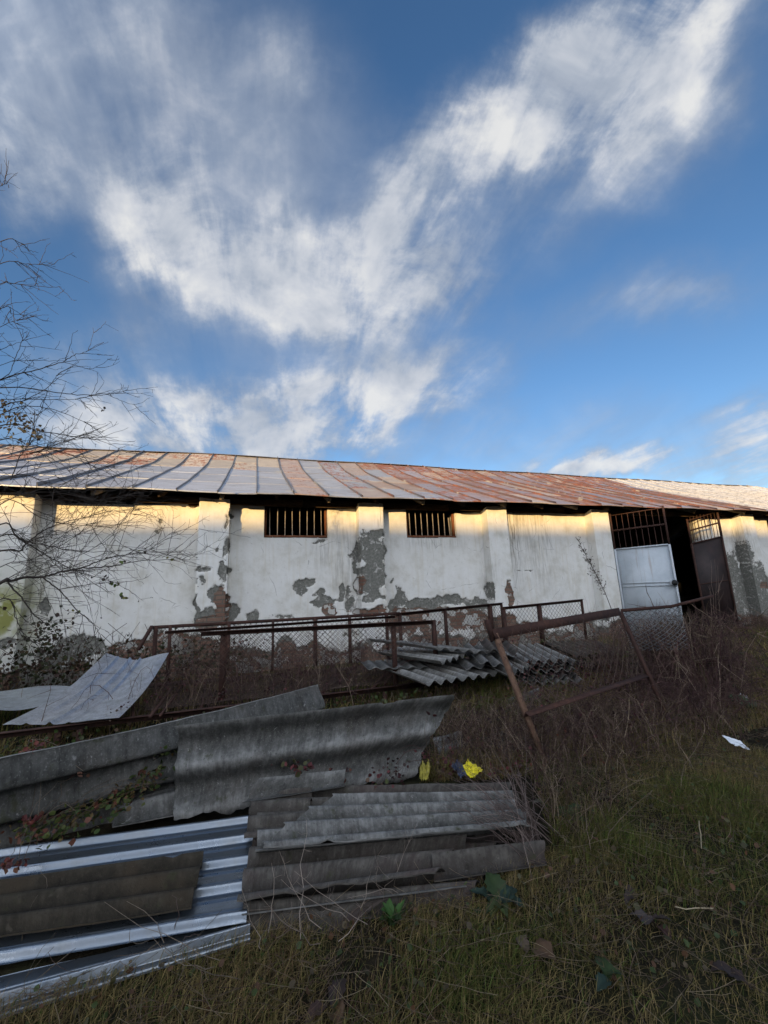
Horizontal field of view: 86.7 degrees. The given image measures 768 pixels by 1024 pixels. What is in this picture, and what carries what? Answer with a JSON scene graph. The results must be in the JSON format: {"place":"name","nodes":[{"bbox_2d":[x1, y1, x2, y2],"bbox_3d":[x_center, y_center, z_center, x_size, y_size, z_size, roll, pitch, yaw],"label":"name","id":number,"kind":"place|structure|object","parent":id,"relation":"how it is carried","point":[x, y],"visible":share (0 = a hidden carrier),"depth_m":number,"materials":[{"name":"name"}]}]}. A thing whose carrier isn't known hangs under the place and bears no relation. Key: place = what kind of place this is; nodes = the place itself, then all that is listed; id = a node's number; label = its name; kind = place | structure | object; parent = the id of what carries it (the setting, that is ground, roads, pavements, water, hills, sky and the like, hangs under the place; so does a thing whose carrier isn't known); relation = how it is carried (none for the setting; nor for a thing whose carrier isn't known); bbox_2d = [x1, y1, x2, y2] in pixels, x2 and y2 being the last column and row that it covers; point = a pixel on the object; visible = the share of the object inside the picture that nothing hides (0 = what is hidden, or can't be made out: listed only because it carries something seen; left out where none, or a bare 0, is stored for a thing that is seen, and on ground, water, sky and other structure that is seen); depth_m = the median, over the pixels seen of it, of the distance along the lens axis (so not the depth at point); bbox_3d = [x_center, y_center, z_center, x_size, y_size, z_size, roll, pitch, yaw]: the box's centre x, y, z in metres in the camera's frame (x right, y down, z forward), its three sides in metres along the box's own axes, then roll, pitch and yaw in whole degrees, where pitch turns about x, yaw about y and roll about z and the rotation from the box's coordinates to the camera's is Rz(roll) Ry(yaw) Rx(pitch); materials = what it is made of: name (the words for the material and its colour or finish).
{"place":"outdoors","nodes":[
{"label":"outdoors","id":0,"kind":"place"},
{"bbox_2d":[0,604,767,1023],"bbox_3d":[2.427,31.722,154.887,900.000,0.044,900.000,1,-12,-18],"label":"ground","id":1,"kind":"structure","parent":0,"point":[676,984],"depth_m":1.69,"materials":[{"name":"green plant"}]},
{"bbox_2d":[0,685,69,710],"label":"metal sheet","id":2,"kind":"object","parent":1,"relation":"on","point":[11,700],"visible":0.83,"depth_m":5.00,"materials":[{"name":"grey metal"}]},
{"bbox_2d":[0,160,246,673],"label":"bare tree","id":3,"kind":"object","parent":1,"relation":"on","point":[26,541],"visible":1,"depth_m":3.86,"materials":[{"name":"brown plant"}]},
{"bbox_2d":[0,923,249,1017],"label":"ribbed sheet","id":4,"kind":"object","parent":1,"relation":"on","point":[15,984],"visible":0.76,"depth_m":1.65,"materials":[{"name":"silver metal"}]},
{"bbox_2d":[0,815,252,964],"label":"ribbed sheet","id":5,"kind":"object","parent":1,"relation":"on","point":[224,844],"visible":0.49,"depth_m":2.16,"materials":[{"name":"silver metal"}]},
{"bbox_2d":[0,851,203,937],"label":"corrugated sheet","id":6,"kind":"object","parent":5,"relation":"on","point":[77,897],"visible":1,"depth_m":1.91,"materials":[{"name":"grey concrete"}]},
{"bbox_2d":[22,872,239,979],"bbox_3d":[-1.143,1.769,1.744,1.248,0.147,0.231,-6,-12,17],"label":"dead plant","id":7,"kind":"object","parent":5,"relation":"on","point":[163,941],"visible":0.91,"depth_m":1.66,"materials":[{"name":"brown plant"}]},
{"bbox_2d":[0,598,269,690],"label":"wall creeper","id":8,"kind":"object","parent":1,"relation":"on","point":[40,664],"depth_m":6.64,"materials":[{"name":"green plant"}]},
{"bbox_2d":[112,787,174,827],"bbox_3d":[-1.444,1.956,2.775,0.782,0.119,0.328,1,-12,-18],"label":"sheet fragment","id":9,"kind":"object","parent":1,"relation":"on","point":[159,805],"visible":0.46,"depth_m":2.67,"materials":[{"name":"grey concrete"}]},
{"bbox_2d":[0,684,324,847],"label":"corrugated sheet","id":10,"kind":"object","parent":1,"relation":"on","point":[125,755],"visible":0.44,"depth_m":2.68,"materials":[{"name":"grey concrete"}]},
{"bbox_2d":[0,736,161,874],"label":"ivy","id":11,"kind":"object","parent":10,"relation":"attached to","point":[7,865],"visible":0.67,"depth_m":2.35,"materials":[{"name":"green plant"}]},
{"bbox_2d":[0,745,176,849],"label":"ivy","id":12,"kind":"object","parent":10,"relation":"attached to","point":[77,811],"visible":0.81,"depth_m":2.49,"materials":[{"name":"green plant"}]},
{"bbox_2d":[0,685,457,756],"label":"undergrowth","id":13,"kind":"object","parent":1,"relation":"on","point":[73,734],"visible":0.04,"depth_m":4.11,"materials":[{"name":"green plant"}]},
{"bbox_2d":[0,612,484,745],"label":"rusty cage","id":14,"kind":"object","parent":1,"relation":"on","point":[225,633],"visible":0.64,"depth_m":5.30,"materials":[{"name":"metal"}]},
{"bbox_2d":[3,653,168,724],"bbox_3d":[-3.270,2.017,4.879,1.099,0.505,1.631,-1,-11,-4],"label":"metal sheet","id":15,"kind":"object","parent":14,"relation":"on","point":[117,685],"visible":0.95,"depth_m":4.71,"materials":[{"name":"grey metal"}]},
{"bbox_2d":[375,658,502,685],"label":"corrugated sheet","id":16,"kind":"object","parent":14,"relation":"on","point":[451,671],"visible":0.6,"depth_m":5.13,"materials":[{"name":"grey concrete"}]},
{"bbox_2d":[360,659,429,669],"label":"corrugated sheet","id":17,"kind":"object","parent":16,"relation":"on","point":[379,664],"visible":0.91,"depth_m":5.41,"materials":[{"name":"grey concrete"}]},
{"bbox_2d":[377,646,472,663],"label":"corrugated sheet","id":18,"kind":"object","parent":16,"relation":"on","point":[424,655],"visible":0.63,"depth_m":5.45,"materials":[{"name":"grey concrete"}]},
{"bbox_2d":[455,656,492,669],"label":"corrugated sheet","id":19,"kind":"object","parent":16,"relation":"on","point":[469,663],"visible":0.65,"depth_m":5.32,"materials":[{"name":"grey concrete"}]},
{"bbox_2d":[469,644,531,676],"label":"corrugated sheet","id":20,"kind":"object","parent":16,"relation":"on","point":[499,668],"visible":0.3,"depth_m":5.29,"materials":[{"name":"grey concrete"}]},
{"bbox_2d":[460,643,513,666],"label":"corrugated sheet","id":21,"kind":"object","parent":20,"relation":"on","point":[493,659],"visible":0.67,"depth_m":5.34,"materials":[{"name":"grey concrete"}]},
{"bbox_2d":[477,638,525,656],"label":"corrugated sheet","id":22,"kind":"object","parent":21,"relation":"on","point":[487,644],"visible":0.75,"depth_m":5.70,"materials":[{"name":"grey concrete"}]},
{"bbox_2d":[369,638,495,653],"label":"corrugated sheet","id":23,"kind":"object","parent":22,"relation":"on","point":[447,648],"visible":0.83,"depth_m":5.44,"materials":[{"name":"grey concrete"}]},
{"bbox_2d":[396,602,504,658],"bbox_3d":[1.385,2.244,7.796,2.958,0.866,0.118,6,-14,-37],"label":"frame","id":24,"kind":"object","parent":14,"relation":"on","point":[445,612],"visible":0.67,"depth_m":7.78,"materials":[{"name":"metal"}]},
{"bbox_2d":[173,695,454,819],"bbox_3d":[-0.424,1.779,3.050,2.117,0.580,0.208,1,-12,-18],"label":"corrugated sheet","id":25,"kind":"object","parent":1,"relation":"on","point":[222,766],"visible":0.91,"depth_m":3.01,"materials":[{"name":"grey concrete"}]},
{"bbox_2d":[270,695,436,777],"bbox_3d":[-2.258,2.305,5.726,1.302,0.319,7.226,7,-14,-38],"label":"ivy","id":26,"kind":"object","parent":25,"relation":"attached to","point":[298,773],"visible":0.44,"depth_m":2.85,"materials":[{"name":"green plant"}]},
{"bbox_2d":[242,898,388,945],"bbox_3d":[-0.302,1.833,1.809,0.670,0.065,0.126,-1,-11,-5],"label":"corrugated sheet","id":27,"kind":"object","parent":1,"relation":"on","point":[352,907],"visible":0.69,"depth_m":1.84,"materials":[{"name":"grey concrete"}]},
{"bbox_2d":[304,978,346,1023],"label":"dead leaf","id":28,"kind":"object","parent":1,"relation":"on","point":[316,1008],"visible":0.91,"depth_m":1.45,"materials":[{"name":"brown plant"}]},
{"bbox_2d":[243,793,518,932],"bbox_3d":[-0.023,1.899,2.315,1.874,0.074,1.087,-3,-11,1],"label":"corrugated sheet","id":29,"kind":"object","parent":1,"relation":"on","point":[285,900],"visible":0.16,"depth_m":1.93,"materials":[{"name":"grey concrete"}]},
{"bbox_2d":[240,822,416,949],"bbox_3d":[-0.218,1.696,1.839,0.739,0.273,0.573,-3,-11,4],"label":"dead plant","id":30,"kind":"object","parent":29,"relation":"on","point":[317,903],"visible":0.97,"depth_m":1.77,"materials":[{"name":"brown plant"}]},
{"bbox_2d":[242,885,466,915],"bbox_3d":[-0.134,1.806,1.904,1.070,0.046,0.088,-1,-11,-7],"label":"corrugated sheet","id":31,"kind":"object","parent":29,"relation":"on","point":[407,893],"visible":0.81,"depth_m":1.87,"materials":[{"name":"grey concrete"}]},
{"bbox_2d":[237,782,511,901],"bbox_3d":[0.009,1.848,2.341,1.755,0.079,1.081,-2,-11,1],"label":"corrugated sheet","id":32,"kind":"object","parent":29,"relation":"on","point":[356,864],"visible":0.41,"depth_m":2.10,"materials":[{"name":"grey concrete"}]},
{"bbox_2d":[244,787,311,837],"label":"corrugated sheet","id":33,"kind":"object","parent":32,"relation":"on","point":[299,802],"visible":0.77,"depth_m":2.58,"materials":[{"name":"grey concrete"}]},
{"bbox_2d":[242,769,345,802],"bbox_3d":[-0.602,1.873,2.788,0.690,0.107,0.111,0,-11,-11],"label":"sheet fragment","id":34,"kind":"object","parent":33,"relation":"on","point":[264,788],"visible":0.99,"depth_m":2.81,"materials":[{"name":"grey concrete"}]},
{"bbox_2d":[255,811,529,852],"bbox_3d":[0.069,1.804,2.305,1.591,0.076,0.288,-1,-11,-4],"label":"corrugated sheet","id":35,"kind":"object","parent":32,"relation":"on","point":[266,835],"visible":0.34,"depth_m":2.23,"materials":[{"name":"grey concrete"}]},
{"bbox_2d":[262,790,526,848],"bbox_3d":[0.080,1.768,2.378,1.472,0.073,0.492,-1,-11,-5],"label":"corrugated sheet","id":36,"kind":"object","parent":35,"relation":"on","point":[344,817],"visible":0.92,"depth_m":2.30,"materials":[{"name":"grey concrete"}]},
{"bbox_2d":[431,840,546,881],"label":"corrugated sheet","id":37,"kind":"object","parent":29,"relation":"on","point":[469,862],"visible":0.91,"depth_m":2.09,"materials":[{"name":"grey concrete"}]},
{"bbox_2d":[0,444,767,690],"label":"barn","id":38,"kind":"structure","parent":1,"relation":"on","point":[327,538],"depth_m":9.61,"materials":[{"name":"paint"}]},
{"bbox_2d":[264,508,326,537],"bbox_3d":[-1.930,0.242,8.942,1.341,0.652,0.110,1,-12,-18],"label":"window","id":39,"kind":"structure","parent":38,"relation":"in","point":[325,510],"depth_m":8.91,"materials":[{"name":"brown metal"}]},
{"bbox_2d":[406,512,455,537],"bbox_3d":[1.126,0.319,9.914,1.289,0.620,0.110,1,-12,-18],"label":"window","id":40,"kind":"structure","parent":38,"relation":"in","point":[452,515],"depth_m":9.92,"materials":[{"name":"brown metal"}]},
{"bbox_2d":[18,585,767,868],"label":"dry weeds","id":41,"kind":"object","parent":1,"relation":"on","point":[701,679],"visible":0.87,"depth_m":4.37,"materials":[{"name":"brown plant"}]},
{"bbox_2d":[620,595,742,666],"bbox_3d":[3.706,1.463,5.047,1.993,0.825,0.368,0,-11,-12],"label":"fallen frame","id":42,"kind":"object","parent":41,"relation":"on","point":[663,607],"visible":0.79,"depth_m":4.90,"materials":[{"name":"metal"}]},
{"bbox_2d":[379,898,407,926],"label":"clover tuft","id":43,"kind":"object","parent":1,"relation":"on","point":[389,908],"visible":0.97,"depth_m":1.82,"materials":[{"name":"green plant"}]},
{"bbox_2d":[41,609,767,800],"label":"dead foliage","id":44,"kind":"object","parent":1,"relation":"on","point":[445,759],"visible":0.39,"depth_m":4.51,"materials":[{"name":"brown plant"}]},
{"bbox_2d":[419,759,429,780],"bbox_3d":[0.308,1.957,3.092,0.079,0.108,0.160,-4,-11,9],"label":"yellow wrapper","id":45,"kind":"object","parent":1,"relation":"on","point":[424,772],"visible":0.99,"depth_m":3.09,"materials":[{"name":"plastic"}]},
{"bbox_2d":[433,731,464,756],"bbox_3d":[0.609,2.093,3.679,0.367,0.101,0.285,1,-12,-18],"label":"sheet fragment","id":46,"kind":"object","parent":1,"relation":"on","point":[444,741],"visible":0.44,"depth_m":3.71,"materials":[{"name":"grey concrete"}]},
{"bbox_2d":[451,759,482,777],"bbox_3d":[0.636,1.957,3.118,0.190,0.093,0.175,7,-15,-40],"label":"yellow wrapper","id":47,"kind":"object","parent":1,"relation":"on","point":[457,765],"visible":0.91,"depth_m":3.11,"materials":[{"name":"plastic"}]},
{"bbox_2d":[457,727,530,760],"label":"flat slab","id":48,"kind":"structure","parent":1,"relation":"on","point":[498,742],"depth_m":3.70,"materials":[{"name":"grey concrete"}]},
{"bbox_2d":[469,872,525,918],"bbox_3d":[0.534,1.784,1.897,0.235,0.079,0.200,6,-14,-36],"label":"burdock","id":49,"kind":"object","parent":1,"relation":"on","point":[495,882],"visible":0.92,"depth_m":1.91,"materials":[{"name":"green plant"}]},
{"bbox_2d":[434,735,569,874],"bbox_3d":[0.721,1.815,2.663,0.769,0.313,1.698,-4,-11,9],"label":"dead plant","id":50,"kind":"object","parent":1,"relation":"on","point":[524,832],"visible":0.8,"depth_m":2.32,"materials":[{"name":"brown plant"}]},
{"bbox_2d":[506,688,538,711],"bbox_3d":[1.737,2.300,4.985,0.913,0.091,0.255,6,-14,-35],"label":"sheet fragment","id":51,"kind":"object","parent":1,"relation":"on","point":[525,695],"visible":0.09,"depth_m":5.02,"materials":[{"name":"grey concrete"}]},
{"bbox_2d":[516,935,556,963],"bbox_3d":[0.607,1.747,1.632,0.165,0.046,0.087,-8,-12,27],"label":"dead leaf","id":52,"kind":"object","parent":1,"relation":"on","point":[546,944],"visible":0.91,"depth_m":1.63,"materials":[{"name":"brown plant"}]},
{"bbox_2d":[505,676,576,687],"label":"corrugated sheet","id":53,"kind":"object","parent":1,"relation":"on","point":[546,683],"visible":0.06,"depth_m":5.96,"materials":[{"name":"grey concrete"}]},
{"bbox_2d":[517,674,581,685],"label":"corrugated sheet","id":54,"kind":"object","parent":53,"relation":"on","point":[564,678],"visible":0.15,"depth_m":5.89,"materials":[{"name":"grey concrete"}]},
{"bbox_2d":[514,670,576,681],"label":"corrugated sheet","id":55,"kind":"object","parent":54,"relation":"on","point":[549,676],"visible":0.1,"depth_m":6.01,"materials":[{"name":"grey concrete"}]},
{"bbox_2d":[516,668,574,675],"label":"corrugated sheet","id":56,"kind":"object","parent":55,"relation":"on","point":[531,672],"visible":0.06,"depth_m":6.08,"materials":[{"name":"grey concrete"}]},
{"bbox_2d":[516,664,575,673],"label":"corrugated sheet","id":57,"kind":"object","parent":56,"relation":"on","point":[552,668],"visible":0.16,"depth_m":6.01,"materials":[{"name":"grey concrete"}]},
{"bbox_2d":[528,662,576,668],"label":"corrugated sheet","id":58,"kind":"object","parent":57,"relation":"on","point":[565,663],"visible":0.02,"depth_m":6.03,"materials":[{"name":"grey concrete"}]},
{"bbox_2d":[508,653,577,667],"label":"corrugated sheet","id":59,"kind":"object","parent":58,"relation":"on","point":[559,663],"visible":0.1,"depth_m":6.03,"materials":[{"name":"grey concrete"}]},
{"bbox_2d":[505,643,571,663],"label":"corrugated sheet","id":60,"kind":"object","parent":59,"relation":"on","point":[538,650],"visible":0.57,"depth_m":6.50,"materials":[{"name":"grey concrete"}]},
{"bbox_2d":[555,803,584,820],"bbox_3d":[1.171,1.905,2.579,0.180,0.056,0.162,-5,-11,11],"label":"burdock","id":61,"kind":"object","parent":1,"relation":"on","point":[570,808],"visible":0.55,"depth_m":2.60,"materials":[{"name":"green plant"}]},
{"bbox_2d":[484,608,672,768],"bbox_3d":[1.873,1.585,3.871,2.038,1.217,0.442,3,-12,-26],"label":"leaning frame","id":62,"kind":"object","parent":1,"relation":"on","point":[496,634],"visible":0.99,"depth_m":3.79,"materials":[{"name":"metal"}]},
{"bbox_2d":[576,537,619,643],"bbox_3d":[4.972,1.843,9.531,0.934,2.565,0.275,1,-12,-18],"label":"tall weed","id":63,"kind":"object","parent":1,"relation":"on","point":[600,583],"visible":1,"depth_m":9.60,"materials":[{"name":"brown plant"}]},
{"bbox_2d":[595,955,624,990],"bbox_3d":[0.813,1.726,1.526,0.136,0.031,0.109,6,-14,-36],"label":"burdock","id":64,"kind":"object","parent":1,"relation":"on","point":[602,981],"visible":0.98,"depth_m":1.52,"materials":[{"name":"green plant"}]},
{"bbox_2d":[623,884,637,903],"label":"dead leaf","id":65,"kind":"object","parent":1,"relation":"on","point":[628,897],"visible":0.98,"depth_m":1.91,"materials":[{"name":"plant"}]},
{"bbox_2d":[630,908,676,937],"bbox_3d":[1.155,1.751,1.755,0.164,0.043,0.084,-11,-14,39],"label":"dead leaf","id":66,"kind":"object","parent":1,"relation":"on","point":[654,916],"visible":0.87,"depth_m":1.75,"materials":[{"name":"brown plant"}]},
{"bbox_2d":[675,906,712,909],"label":"twig","id":67,"kind":"object","parent":1,"relation":"on","point":[693,908],"visible":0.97,"depth_m":1.76,"materials":[{"name":"beige wood"}]},
{"bbox_2d":[699,821,701,848],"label":"twig","id":68,"kind":"object","parent":1,"relation":"on","point":[700,835],"visible":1,"depth_m":2.23,"materials":[{"name":"wood"}]},
{"bbox_2d":[709,559,722,630],"bbox_3d":[8.297,2.148,10.110,0.702,1.933,0.058,1,-12,-18],"label":"tall weed","id":69,"kind":"object","parent":1,"relation":"on","point":[715,596],"visible":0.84,"depth_m":10.11,"materials":[{"name":"brown plant"}]},
{"bbox_2d":[710,960,752,989],"bbox_3d":[1.282,1.702,1.501,0.121,0.031,0.064,-13,-15,43],"label":"dead leaf","id":70,"kind":"object","parent":1,"relation":"on","point":[736,975],"visible":0.98,"depth_m":1.51,"materials":[{"name":"brown plant"}]},
{"bbox_2d":[722,735,748,749],"bbox_3d":[2.995,1.962,3.467,0.134,0.076,0.114,-4,-11,6],"label":"plastic bag","id":71,"kind":"object","parent":1,"relation":"on","point":[733,741],"visible":0.94,"depth_m":3.47,"materials":[{"name":"white plastic"}]},
{"bbox_2d":[728,693,756,707],"bbox_3d":[4.033,2.117,4.597,0.174,0.166,0.222,4,-12,-27],"label":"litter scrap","id":72,"kind":"object","parent":1,"relation":"on","point":[742,702],"visible":0.17,"depth_m":4.56,"materials":[{"name":"grey"}]},
{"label":"corrugated sheet","id":73,"kind":"object","parent":1,"relation":"on","visible":0},
{"bbox_2d":[547,646,623,660],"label":"corrugated sheet","id":74,"kind":"object","parent":73,"relation":"on","point":[579,656],"visible":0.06,"depth_m":6.94,"materials":[{"name":"grey concrete"}]},
{"bbox_2d":[502,599,587,646],"bbox_3d":[3.348,2.322,8.364,2.318,0.951,0.116,3,-12,-26],"label":"frame","id":75,"kind":"object","parent":74,"relation":"on","point":[538,612],"visible":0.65,"depth_m":8.33,"materials":[{"name":"metal"}]},
{"bbox_2d":[545,639,621,657],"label":"corrugated sheet","id":76,"kind":"object","parent":74,"relation":"on","point":[555,644],"visible":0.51,"depth_m":7.60,"materials":[{"name":"grey concrete"}]},
{"bbox_2d":[0,0,767,487],"label":"sky","id":77,"kind":"structure","parent":0,"point":[495,235],"materials":[{"name":"blue"}]}
]}

